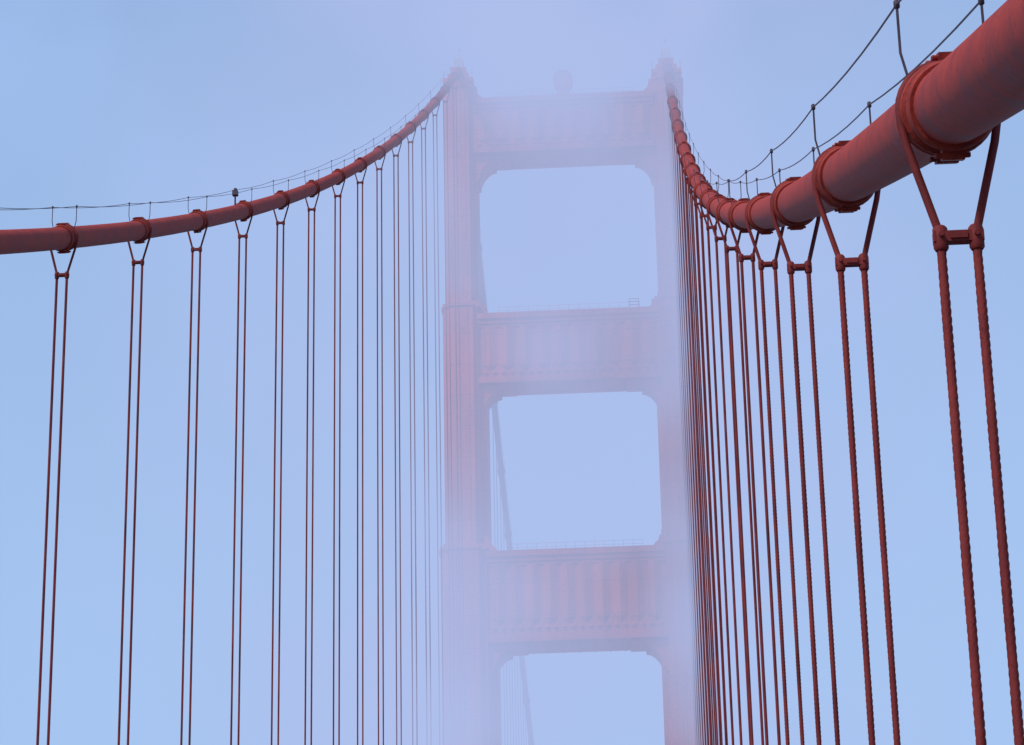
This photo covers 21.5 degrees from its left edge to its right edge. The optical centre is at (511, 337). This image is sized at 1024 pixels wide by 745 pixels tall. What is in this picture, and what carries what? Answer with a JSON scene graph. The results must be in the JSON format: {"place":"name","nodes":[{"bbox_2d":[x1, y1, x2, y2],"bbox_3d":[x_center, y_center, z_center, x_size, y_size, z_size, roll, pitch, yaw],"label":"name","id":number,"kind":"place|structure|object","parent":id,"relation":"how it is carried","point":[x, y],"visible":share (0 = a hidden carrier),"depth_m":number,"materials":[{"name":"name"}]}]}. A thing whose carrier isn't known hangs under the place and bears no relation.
{"place":"outdoors","nodes":[
{"label":"outdoors","id":0,"kind":"place"},
{"bbox_2d":[0,0,1023,744],"label":"sky","id":1,"kind":"structure","parent":0,"point":[103,102],"materials":[{"name":"blue"}]},
{"bbox_2d":[439,38,719,744],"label":"bridge tower","id":2,"kind":"structure","parent":0,"point":[633,598],"depth_m":339.18,"materials":[{"name":"red metal"}]},
{"bbox_3d":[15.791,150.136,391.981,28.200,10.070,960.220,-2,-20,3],"label":"bridge","id":3,"kind":"object","parent":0,"visible":0},
{"bbox_2d":[0,62,534,744],"bbox_3d":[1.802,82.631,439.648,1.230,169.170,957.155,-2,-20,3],"label":"cable","id":4,"kind":"object","parent":3,"relation":"attached to","point":[62,238],"visible":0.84,"depth_m":183.16,"materials":[{"name":"paint"}]},
{"bbox_2d":[662,0,1023,744],"bbox_3d":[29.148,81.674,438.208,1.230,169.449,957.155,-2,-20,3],"label":"cable","id":5,"kind":"object","parent":3,"relation":"attached to","point":[962,100],"visible":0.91,"depth_m":47.65,"materials":[{"name":"paint"}]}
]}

